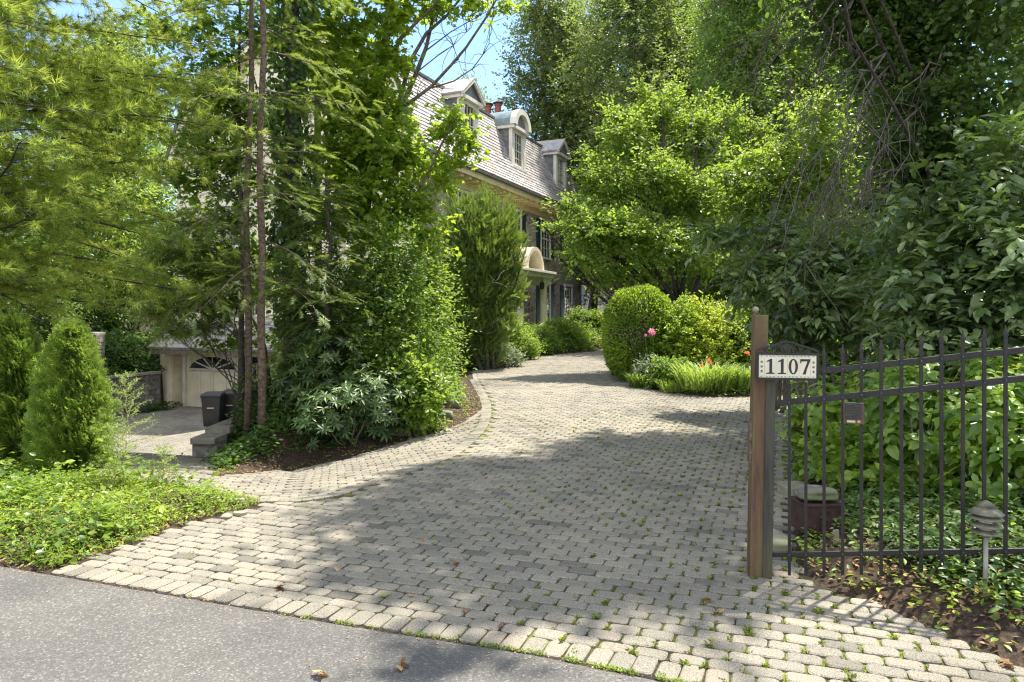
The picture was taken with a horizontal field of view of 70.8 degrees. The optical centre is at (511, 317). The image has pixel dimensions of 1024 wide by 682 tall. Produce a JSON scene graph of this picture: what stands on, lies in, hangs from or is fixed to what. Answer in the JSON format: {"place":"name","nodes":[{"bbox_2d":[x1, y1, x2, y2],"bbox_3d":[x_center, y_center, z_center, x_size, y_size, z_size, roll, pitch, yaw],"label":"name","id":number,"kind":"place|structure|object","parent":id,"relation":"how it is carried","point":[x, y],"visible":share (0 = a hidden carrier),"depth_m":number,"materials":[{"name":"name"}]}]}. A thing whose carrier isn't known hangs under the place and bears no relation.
{"place":"outdoors","nodes":[
{"label":"outdoors","id":0,"kind":"place"},
{"bbox_2d":[0,567,658,681],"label":"road","id":1,"kind":"structure","parent":0,"point":[79,631],"depth_m":3.48,"materials":[{"name":"grey asphalt"}]},
{"bbox_2d":[187,594,700,681],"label":"road edge moss","id":2,"kind":"object","parent":1,"relation":"on","point":[577,660],"visible":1,"depth_m":3.42,"materials":[{"name":"green plant"}]},
{"bbox_2d":[0,310,1023,681],"bbox_3d":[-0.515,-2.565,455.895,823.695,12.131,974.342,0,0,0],"label":"ground","id":3,"kind":"structure","parent":0,"point":[896,600],"depth_m":4.53,"materials":[{"name":"soil"}]},
{"bbox_2d":[0,312,44,465],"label":"arborvitae","id":4,"kind":"object","parent":3,"relation":"on","point":[21,341],"visible":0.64,"depth_m":7.32,"materials":[{"name":"green plant"}]},
{"bbox_2d":[0,232,91,347],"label":"terrace shrub","id":5,"kind":"object","parent":3,"relation":"on","point":[40,325],"visible":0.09,"depth_m":24.18,"materials":[{"name":"green plant"}]},
{"bbox_2d":[16,318,121,474],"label":"arborvitae","id":6,"kind":"object","parent":3,"relation":"on","point":[70,399],"visible":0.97,"depth_m":6.90,"materials":[{"name":"green plant"}]},
{"bbox_2d":[0,0,138,204],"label":"white pine","id":7,"kind":"object","parent":3,"relation":"on","point":[12,61],"visible":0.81,"depth_m":7.70,"materials":[{"name":"green plant"}]},
{"bbox_2d":[25,230,138,334],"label":"terrace shrub","id":8,"kind":"object","parent":3,"relation":"on","point":[104,317],"visible":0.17,"depth_m":28.16,"materials":[{"name":"green plant"}]},
{"bbox_2d":[17,11,178,320],"bbox_3d":[-20.052,-7.247,35.474,9.563,16.225,9.956,0,0,-29],"label":"oak tree","id":9,"kind":"object","parent":3,"relation":"on","point":[140,51],"visible":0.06,"depth_m":35.50,"materials":[{"name":"green plant"}]},
{"bbox_2d":[93,332,105,367],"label":"gate pillar","id":10,"kind":"structure","parent":3,"relation":"on","point":[100,336],"depth_m":23.26,"materials":[{"name":"grey stone"}]},
{"bbox_2d":[24,36,177,330],"bbox_3d":[-17.371,-5.307,30.881,8.970,13.912,7.852,0,0,0],"label":"broadleaf tree","id":11,"kind":"object","parent":3,"relation":"on","point":[154,192],"visible":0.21,"depth_m":30.11,"materials":[{"name":"green plant"}]},
{"bbox_2d":[37,326,182,414],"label":"terrace ivy","id":12,"kind":"object","parent":3,"relation":"on","point":[148,368],"visible":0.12,"depth_m":27.23,"materials":[{"name":"green plant"}]},
{"bbox_2d":[89,422,141,488],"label":"wispy weed","id":13,"kind":"object","parent":3,"relation":"on","point":[113,445],"visible":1,"depth_m":6.30,"materials":[{"name":"green plant"}]},
{"bbox_2d":[0,438,235,541],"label":"weed bed broadleaves","id":14,"kind":"object","parent":3,"relation":"on","point":[153,478],"visible":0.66,"depth_m":6.04,"materials":[{"name":"green plant"}]},
{"bbox_2d":[92,321,150,373],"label":"terrace shrub","id":15,"kind":"object","parent":3,"relation":"on","point":[119,349],"visible":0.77,"depth_m":26.15,"materials":[{"name":"green plant"}]},
{"bbox_2d":[0,446,249,565],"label":"weed bed plants","id":16,"kind":"object","parent":3,"relation":"on","point":[91,476],"visible":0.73,"depth_m":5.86,"materials":[{"name":"green plant"}]},
{"bbox_2d":[90,368,161,485],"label":"wispy weed","id":17,"kind":"object","parent":3,"relation":"on","point":[125,394],"visible":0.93,"depth_m":6.51,"materials":[{"name":"green plant"}]},
{"bbox_2d":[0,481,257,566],"bbox_3d":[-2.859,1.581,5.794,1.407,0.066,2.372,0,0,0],"label":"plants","id":18,"kind":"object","parent":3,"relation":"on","point":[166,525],"visible":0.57,"depth_m":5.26,"materials":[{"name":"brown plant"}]},
{"bbox_2d":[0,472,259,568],"bbox_3d":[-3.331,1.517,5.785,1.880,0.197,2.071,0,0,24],"label":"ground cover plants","id":19,"kind":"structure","parent":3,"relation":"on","point":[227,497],"depth_m":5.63,"materials":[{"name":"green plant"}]},
{"bbox_2d":[86,195,176,332],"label":"terrace shrub","id":20,"kind":"object","parent":3,"relation":"on","point":[133,296],"visible":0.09,"depth_m":30.14,"materials":[{"name":"green plant"}]},
{"bbox_2d":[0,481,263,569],"bbox_3d":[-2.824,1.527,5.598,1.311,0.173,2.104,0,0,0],"label":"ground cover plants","id":21,"kind":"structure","parent":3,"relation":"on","point":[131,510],"depth_m":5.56,"materials":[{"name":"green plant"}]},
{"bbox_2d":[105,371,161,416],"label":"terrace wall","id":22,"kind":"structure","parent":3,"relation":"on","point":[151,389],"depth_m":25.97,"materials":[{"name":"grey stone"}]},
{"bbox_2d":[0,0,276,329],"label":"white pine","id":23,"kind":"object","parent":3,"relation":"on","point":[102,78],"visible":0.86,"depth_m":9.05,"materials":[{"name":"green plant"}]},
{"bbox_2d":[146,443,180,484],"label":"wispy weed","id":24,"kind":"object","parent":3,"relation":"on","point":[164,452],"visible":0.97,"depth_m":6.39,"materials":[{"name":"green plant"}]},
{"bbox_2d":[119,202,272,393],"bbox_3d":[-5.207,-0.344,12.221,2.852,3.218,1.733,0,0,0],"label":"young hemlock","id":25,"kind":"object","parent":3,"relation":"on","point":[230,300],"visible":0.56,"depth_m":12.02,"materials":[{"name":"green plant"}]},
{"bbox_2d":[109,0,304,405],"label":"slender maple","id":26,"kind":"object","parent":3,"relation":"on","point":[238,342],"visible":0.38,"depth_m":12.83,"materials":[{"name":"green plant"}]},
{"bbox_2d":[190,433,226,459],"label":"wall pier","id":27,"kind":"structure","parent":3,"relation":"on","point":[201,444],"depth_m":9.94,"materials":[{"name":"grey stone"}]},
{"bbox_2d":[205,364,273,450],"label":"retaining wall","id":28,"kind":"structure","parent":3,"relation":"on","point":[218,428],"depth_m":10.49,"materials":[{"name":"grey stone"}]},
{"bbox_2d":[132,0,374,440],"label":"hemlock tree","id":29,"kind":"object","parent":3,"relation":"on","point":[246,175],"visible":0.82,"depth_m":10.34,"materials":[{"name":"green plant"}]},
{"bbox_2d":[139,0,386,437],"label":"hemlock tree","id":30,"kind":"object","parent":3,"relation":"on","point":[261,263],"visible":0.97,"depth_m":9.71,"materials":[{"name":"green plant"}]},
{"bbox_2d":[258,0,318,400],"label":"ivy covered tree","id":31,"kind":"object","parent":3,"relation":"on","point":[292,73],"visible":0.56,"depth_m":11.16,"materials":[{"name":"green plant"}]},
{"bbox_2d":[199,368,386,469],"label":"ivy bank","id":32,"kind":"structure","parent":3,"relation":"on","point":[240,447],"depth_m":9.64,"materials":[{"name":"green plant"}]},
{"bbox_2d":[221,0,365,309],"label":"hemlock tree","id":33,"kind":"object","parent":3,"relation":"on","point":[320,244],"visible":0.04,"depth_m":13.49,"materials":[{"name":"green plant"}]},
{"bbox_2d":[268,312,363,408],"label":"rhododendron","id":34,"kind":"object","parent":3,"relation":"on","point":[311,375],"visible":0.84,"depth_m":10.05,"materials":[{"name":"green plant"}]},
{"bbox_2d":[235,175,423,438],"bbox_3d":[-2.736,-0.212,10.716,2.970,3.681,2.674,0,0,18],"label":"hemlock tree","id":35,"kind":"object","parent":3,"relation":"on","point":[328,261],"visible":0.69,"depth_m":10.50,"materials":[{"name":"green plant"}]},
{"bbox_2d":[265,232,393,381],"bbox_3d":[-3.061,0.014,12.117,2.469,2.971,2.382,0,0,0],"label":"understory shrub","id":36,"kind":"object","parent":3,"relation":"on","point":[315,325],"visible":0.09,"depth_m":11.85,"materials":[{"name":"green plant"}]},
{"bbox_2d":[211,387,479,474],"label":"bed leaf litter","id":37,"kind":"object","parent":3,"relation":"on","point":[370,444],"visible":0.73,"depth_m":9.65,"materials":[{"name":"brown plant"}]},
{"bbox_2d":[214,393,482,472],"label":"bed edge seedlings","id":38,"kind":"object","parent":3,"relation":"on","point":[355,443],"visible":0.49,"depth_m":9.54,"materials":[{"name":"green plant"}]},
{"bbox_2d":[291,361,417,450],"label":"rhododendron","id":39,"kind":"object","parent":3,"relation":"on","point":[327,417],"visible":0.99,"depth_m":9.42,"materials":[{"name":"green plant"}]},
{"bbox_2d":[148,19,585,407],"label":"stone house","id":40,"kind":"structure","parent":3,"relation":"on","point":[522,167],"depth_m":28.63,"materials":[{"name":"beige paint"}]},
{"bbox_2d":[187,355,236,406],"bbox_3d":[-11.388,2.398,27.450,2.640,2.105,0.136,0,0,24],"label":"garage door","id":41,"kind":"structure","parent":40,"relation":"in","point":[202,378],"depth_m":27.57,"materials":[{"name":"beige paint"}]},
{"bbox_2d":[540,217,552,260],"bbox_3d":[1.636,-3.740,34.405,0.117,1.960,1.400,0,0,24],"label":"window","id":42,"kind":"structure","parent":40,"relation":"in","point":[545,244],"depth_m":34.46,"materials":[{"name":"white glass"}]},
{"bbox_2d":[563,284,572,322],"bbox_3d":[2.944,-0.690,37.382,0.117,2.060,1.400,0,0,24],"label":"window","id":43,"kind":"structure","parent":40,"relation":"in","point":[568,288],"depth_m":37.45,"materials":[{"name":"white glass"}]},
{"bbox_2d":[352,372,423,442],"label":"rhododendron","id":44,"kind":"object","parent":3,"relation":"on","point":[381,427],"visible":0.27,"depth_m":9.77,"materials":[{"name":"green plant"}]},
{"bbox_2d":[320,187,466,427],"bbox_3d":[-1.809,-0.204,10.875,2.313,3.610,2.201,0,0,0],"label":"understory shrub","id":45,"kind":"object","parent":3,"relation":"on","point":[392,318],"visible":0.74,"depth_m":10.67,"materials":[{"name":"green plant"}]},
{"bbox_2d":[268,0,530,375],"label":"maple tree","id":46,"kind":"object","parent":3,"relation":"on","point":[361,150],"visible":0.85,"depth_m":11.82,"materials":[{"name":"green plant"}]},
{"bbox_2d":[375,335,464,439],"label":"sapling","id":47,"kind":"object","parent":3,"relation":"on","point":[428,386],"visible":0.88,"depth_m":10.01,"materials":[{"name":"green plant"}]},
{"bbox_2d":[252,320,602,403],"bbox_3d":[-1.609,0.773,22.413,7.395,1.457,21.989,0,0,16],"label":"border ground cover","id":48,"kind":"object","parent":3,"relation":"on","point":[455,386],"visible":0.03,"depth_m":14.91,"materials":[{"name":"green plant"}]},
{"bbox_2d":[387,225,481,396],"bbox_3d":[-1.420,-0.052,12.515,1.789,3.351,2.001,0,0,0],"label":"understory shrub","id":49,"kind":"object","parent":3,"relation":"on","point":[436,302],"visible":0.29,"depth_m":12.37,"materials":[{"name":"green plant"}]},
{"bbox_2d":[430,179,532,369],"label":"yew tree","id":50,"kind":"object","parent":3,"relation":"on","point":[488,250],"visible":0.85,"depth_m":18.65,"materials":[{"name":"green plant"}]},
{"bbox_2d":[493,342,527,368],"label":"garden shrub","id":51,"kind":"object","parent":3,"relation":"on","point":[512,360],"visible":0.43,"depth_m":19.49,"materials":[{"name":"green plant"}]},
{"bbox_2d":[501,318,547,359],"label":"garden shrub","id":52,"kind":"object","parent":3,"relation":"on","point":[528,344],"visible":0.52,"depth_m":21.80,"materials":[{"name":"green plant"}]},
{"bbox_2d":[457,316,601,362],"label":"edging plants","id":53,"kind":"object","parent":3,"relation":"on","point":[589,333],"visible":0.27,"depth_m":25.76,"materials":[{"name":"green plant"}]},
{"bbox_2d":[527,326,564,353],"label":"garden shrub","id":54,"kind":"object","parent":3,"relation":"on","point":[548,337],"visible":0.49,"depth_m":24.28,"materials":[{"name":"green plant"}]},
{"bbox_2d":[482,0,617,297],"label":"oak tree","id":55,"kind":"object","parent":3,"relation":"on","point":[546,37],"visible":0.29,"depth_m":41.99,"materials":[{"name":"green plant"}]},
{"bbox_2d":[536,316,583,344],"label":"garden shrub","id":56,"kind":"object","parent":3,"relation":"on","point":[560,323],"visible":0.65,"depth_m":25.66,"materials":[{"name":"green plant"}]},
{"bbox_2d":[563,305,602,331],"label":"garden shrub","id":57,"kind":"object","parent":3,"relation":"on","point":[582,315],"visible":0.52,"depth_m":28.66,"materials":[{"name":"green plant"}]},
{"bbox_2d":[534,0,640,310],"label":"oak tree","id":58,"kind":"object","parent":3,"relation":"on","point":[584,284],"visible":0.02,"depth_m":45.76,"materials":[{"name":"green plant"}]},
{"bbox_2d":[544,162,692,297],"bbox_3d":[3.711,-2.328,26.244,5.238,6.918,5.344,0,0,0],"label":"old garden tree","id":59,"kind":"object","parent":3,"relation":"on","point":[593,209],"visible":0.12,"depth_m":26.03,"materials":[{"name":"green plant"}]},
{"bbox_2d":[531,0,712,309],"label":"oak tree","id":60,"kind":"object","parent":3,"relation":"on","point":[639,46],"visible":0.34,"depth_m":37.65,"materials":[{"name":"green plant"}]},
{"bbox_2d":[600,283,674,379],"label":"clipped bush","id":61,"kind":"object","parent":3,"relation":"on","point":[626,322],"visible":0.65,"depth_m":15.65,"materials":[{"name":"green plant"}]},
{"bbox_2d":[620,371,654,388],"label":"liriope clump","id":62,"kind":"object","parent":3,"relation":"on","point":[636,381],"visible":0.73,"depth_m":14.72,"materials":[{"name":"green plant"}]},
{"bbox_2d":[624,351,669,388],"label":"grey leaved plant","id":63,"kind":"object","parent":3,"relation":"on","point":[643,367],"visible":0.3,"depth_m":14.97,"materials":[{"name":"green plant"}]},
{"bbox_2d":[632,331,678,368],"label":"flowering shrub","id":64,"kind":"object","parent":3,"relation":"on","point":[655,349],"visible":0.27,"depth_m":15.40,"materials":[{"name":"green plant"}]},
{"bbox_2d":[532,69,783,313],"bbox_3d":[4.123,-2.743,18.392,7.411,7.882,3.525,0,0,-27],"label":"crabapple tree","id":65,"kind":"object","parent":3,"relation":"on","point":[637,240],"visible":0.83,"depth_m":18.02,"materials":[{"name":"green plant"}]},
{"bbox_2d":[641,353,690,388],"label":"leafy perennial","id":66,"kind":"object","parent":3,"relation":"on","point":[659,370],"visible":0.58,"depth_m":14.45,"materials":[{"name":"green plant"}]},
{"bbox_2d":[654,378,682,391],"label":"liriope clump","id":67,"kind":"object","parent":3,"relation":"on","point":[669,386],"visible":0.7,"depth_m":13.96,"materials":[{"name":"green plant"}]},
{"bbox_2d":[621,104,715,305],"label":"broadleaf tree","id":68,"kind":"object","parent":3,"relation":"on","point":[675,219],"visible":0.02,"depth_m":36.37,"materials":[{"name":"green plant"}]},
{"bbox_2d":[602,0,749,300],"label":"oak tree","id":69,"kind":"object","parent":3,"relation":"on","point":[681,4],"visible":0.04,"depth_m":40.06,"materials":[{"name":"green plant"}]},
{"bbox_2d":[647,290,708,367],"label":"garden shrub","id":70,"kind":"object","parent":3,"relation":"on","point":[671,332],"visible":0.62,"depth_m":15.30,"materials":[{"name":"green plant"}]},
{"bbox_2d":[658,290,750,373],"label":"golden shrub","id":71,"kind":"object","parent":3,"relation":"on","point":[715,337],"visible":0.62,"depth_m":15.06,"materials":[{"name":"green plant"}]},
{"bbox_2d":[665,360,750,390],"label":"daylily clump","id":72,"kind":"object","parent":3,"relation":"on","point":[696,377],"visible":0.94,"depth_m":13.57,"materials":[{"name":"green plant"}]},
{"bbox_2d":[716,364,750,389],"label":"daylily clump","id":73,"kind":"object","parent":3,"relation":"on","point":[745,380],"visible":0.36,"depth_m":13.59,"materials":[{"name":"green plant"}]},
{"bbox_2d":[706,308,769,369],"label":"garden shrub","id":74,"kind":"object","parent":3,"relation":"on","point":[740,343],"visible":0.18,"depth_m":15.12,"materials":[{"name":"green plant"}]},
{"bbox_2d":[647,0,863,309],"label":"broadleaf tree","id":75,"kind":"object","parent":3,"relation":"on","point":[772,86],"visible":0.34,"depth_m":26.41,"materials":[{"name":"green plant"}]},
{"bbox_2d":[629,359,898,395],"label":"island bed ground cover","id":76,"kind":"object","parent":3,"relation":"on","point":[740,390],"visible":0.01,"depth_m":13.59,"materials":[{"name":"green plant"}]},
{"bbox_2d":[660,0,880,313],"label":"broadleaf tree","id":77,"kind":"object","parent":3,"relation":"on","point":[799,68],"visible":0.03,"depth_m":29.16,"materials":[{"name":"green plant"}]},
{"bbox_2d":[773,529,791,551],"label":"stone slab","id":78,"kind":"structure","parent":3,"relation":"on","point":[780,541],"depth_m":4.97,"materials":[{"name":"grey stone"}]},
{"bbox_2d":[778,481,810,495],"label":"stone slab","id":79,"kind":"structure","parent":3,"relation":"on","point":[783,487],"depth_m":6.51,"materials":[{"name":"grey stone"}]},
{"bbox_2d":[679,203,928,435],"bbox_3d":[3.359,0.029,8.411,2.933,2.893,2.127,0,0,25],"label":"leatherleaf shrub","id":80,"kind":"object","parent":3,"relation":"on","point":[839,288],"visible":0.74,"depth_m":8.16,"materials":[{"name":"green plant"}]},
{"bbox_2d":[705,74,902,412],"bbox_3d":[4.865,-1.274,11.459,3.371,5.694,2.767,0,0,0],"label":"tall shrub","id":81,"kind":"object","parent":3,"relation":"on","point":[765,189],"visible":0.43,"depth_m":11.49,"materials":[{"name":"green plant"}]},
{"bbox_2d":[791,496,840,533],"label":"stone block","id":82,"kind":"structure","parent":3,"relation":"on","point":[814,514],"depth_m":5.08,"materials":[{"name":"brown stone"}]},
{"bbox_2d":[795,485,838,500],"bbox_3d":[2.186,1.262,5.188,0.293,0.088,0.252,0,0,0],"label":"round stone","id":83,"kind":"object","parent":82,"relation":"on","point":[814,492],"visible":0.87,"depth_m":5.08,"materials":[{"name":"grey stone"}]},
{"bbox_2d":[775,360,907,483],"bbox_3d":[3.151,1.048,6.550,1.350,1.324,1.099,0,0,-16],"label":"hydrangea","id":84,"kind":"object","parent":3,"relation":"on","point":[814,415],"visible":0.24,"depth_m":6.56,"materials":[{"name":"green plant"}]},
{"bbox_2d":[661,0,1023,407],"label":"vine covered tree","id":85,"kind":"object","parent":3,"relation":"on","point":[921,37],"visible":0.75,"depth_m":8.91,"materials":[{"name":"green plant"}]},
{"bbox_2d":[792,3,898,271],"bbox_3d":[13.782,-7.762,30.077,8.777,17.329,8.192,0,0,35],"label":"broadleaf tree","id":86,"kind":"object","parent":3,"relation":"on","point":[828,81],"visible":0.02,"depth_m":28.93,"materials":[{"name":"green plant"}]},
{"bbox_2d":[819,335,887,388],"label":"garden shrub","id":87,"kind":"object","parent":3,"relation":"on","point":[835,360],"visible":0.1,"depth_m":14.02,"materials":[{"name":"green plant"}]},
{"bbox_2d":[801,4,956,340],"bbox_3d":[12.683,-6.009,24.037,7.105,14.029,6.632,0,0,4],"label":"broadleaf tree","id":88,"kind":"object","parent":3,"relation":"on","point":[844,235],"visible":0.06,"depth_m":23.60,"materials":[{"name":"green plant"}]},
{"bbox_2d":[798,410,969,500],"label":"hydrangea","id":89,"kind":"object","parent":3,"relation":"on","point":[851,458],"visible":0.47,"depth_m":5.87,"materials":[{"name":"green plant"}]},
{"bbox_2d":[791,480,1023,650],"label":"gate side weeds","id":90,"kind":"object","parent":3,"relation":"on","point":[953,593],"visible":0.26,"depth_m":4.14,"materials":[{"name":"green plant"}]},
{"bbox_2d":[794,488,1023,651],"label":"leaf litter","id":91,"kind":"object","parent":3,"relation":"on","point":[934,600],"visible":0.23,"depth_m":4.11,"materials":[{"name":"brown plant"}]},
{"bbox_2d":[800,421,1023,612],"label":"vinca ground cover","id":92,"kind":"object","parent":3,"relation":"on","point":[930,533],"visible":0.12,"depth_m":4.53,"materials":[{"name":"green plant"}]},
{"bbox_2d":[848,354,1002,501],"bbox_3d":[3.367,0.979,5.777,1.226,1.380,1.209,0,0,0],"label":"hydrangea","id":93,"kind":"object","parent":3,"relation":"on","point":[911,426],"visible":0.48,"depth_m":5.59,"materials":[{"name":"green plant"}]},
{"bbox_2d":[837,92,1023,431],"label":"leatherleaf shrub","id":94,"kind":"object","parent":3,"relation":"on","point":[955,224],"visible":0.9,"depth_m":6.36,"materials":[{"name":"green plant"}]},
{"bbox_2d":[917,335,1023,509],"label":"hydrangea","id":95,"kind":"object","parent":3,"relation":"on","point":[994,442],"visible":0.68,"depth_m":5.05,"materials":[{"name":"green plant"}]},
{"bbox_2d":[968,500,1004,596],"bbox_3d":[2.503,1.242,3.804,0.166,0.549,0.166,2,-1,0],"label":"path lamp","id":96,"kind":"object","parent":3,"relation":"on","point":[987,515],"visible":0.99,"depth_m":3.78,"materials":[{"name":"grey metal"}]},
{"bbox_2d":[4,0,1023,307],"label":"sky","id":97,"kind":"structure","parent":0,"point":[434,68],"materials":[{"name":"blue"}]},
{"bbox_2d":[18,349,1023,681],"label":"driveway","id":98,"kind":"structure","parent":0,"point":[558,391],"depth_m":5.03,"materials":[{"name":"grey stone"}]},
{"bbox_2d":[200,391,225,426],"bbox_3d":[-8.964,2.784,21.627,0.604,1.069,0.736,0,0,-8],"label":"wheelie bin","id":99,"kind":"object","parent":98,"relation":"on","point":[213,403],"visible":0.86,"depth_m":21.33,"materials":[{"name":"black plastic"}]},
{"bbox_2d":[223,389,237,420],"bbox_3d":[-8.619,2.775,22.228,0.604,1.069,0.736,0,0,-4],"label":"wheelie bin","id":100,"kind":"object","parent":98,"relation":"on","point":[230,397],"visible":0.27,"depth_m":21.92,"materials":[{"name":"black plastic"}]},
{"bbox_2d":[142,356,778,626],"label":"fallen leaves","id":101,"kind":"object","parent":98,"relation":"on","point":[420,539],"visible":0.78,"depth_m":7.10,"materials":[{"name":"brown plant"}]},
{"bbox_2d":[115,407,1021,681],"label":"weeds","id":102,"kind":"object","parent":98,"relation":"on","point":[706,664],"visible":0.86,"depth_m":4.68,"materials":[{"name":"green leaves"}]},
{"bbox_2d":[746,307,767,577],"bbox_3d":[1.518,0.777,4.469,0.093,1.686,0.082,1,0,4],"label":"gate post","id":103,"kind":"object","parent":98,"relation":"on","point":[756,428],"visible":0.94,"depth_m":4.43,"materials":[{"name":"brown wood"}]},
{"bbox_2d":[755,341,819,380],"bbox_3d":[1.656,0.258,4.359,0.372,0.238,0.090,1,0,5],"label":"house number sign","id":104,"kind":"object","parent":103,"relation":"attached to","point":[787,366],"visible":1,"depth_m":4.32,"materials":[{"name":"white metal"}]},
{"bbox_2d":[763,325,1023,578],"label":"iron gate","id":105,"kind":"structure","parent":103,"relation":"attached to","point":[772,403],"depth_m":4.17,"materials":[{"name":"metal"}]},
{"bbox_2d":[843,402,863,424],"bbox_3d":[2.005,0.563,4.224,0.112,0.128,0.048,0,0,22],"label":"intercom box","id":106,"kind":"object","parent":105,"relation":"attached to","point":[853,412],"visible":1,"depth_m":4.21,"materials":[{"name":"grey metal"}]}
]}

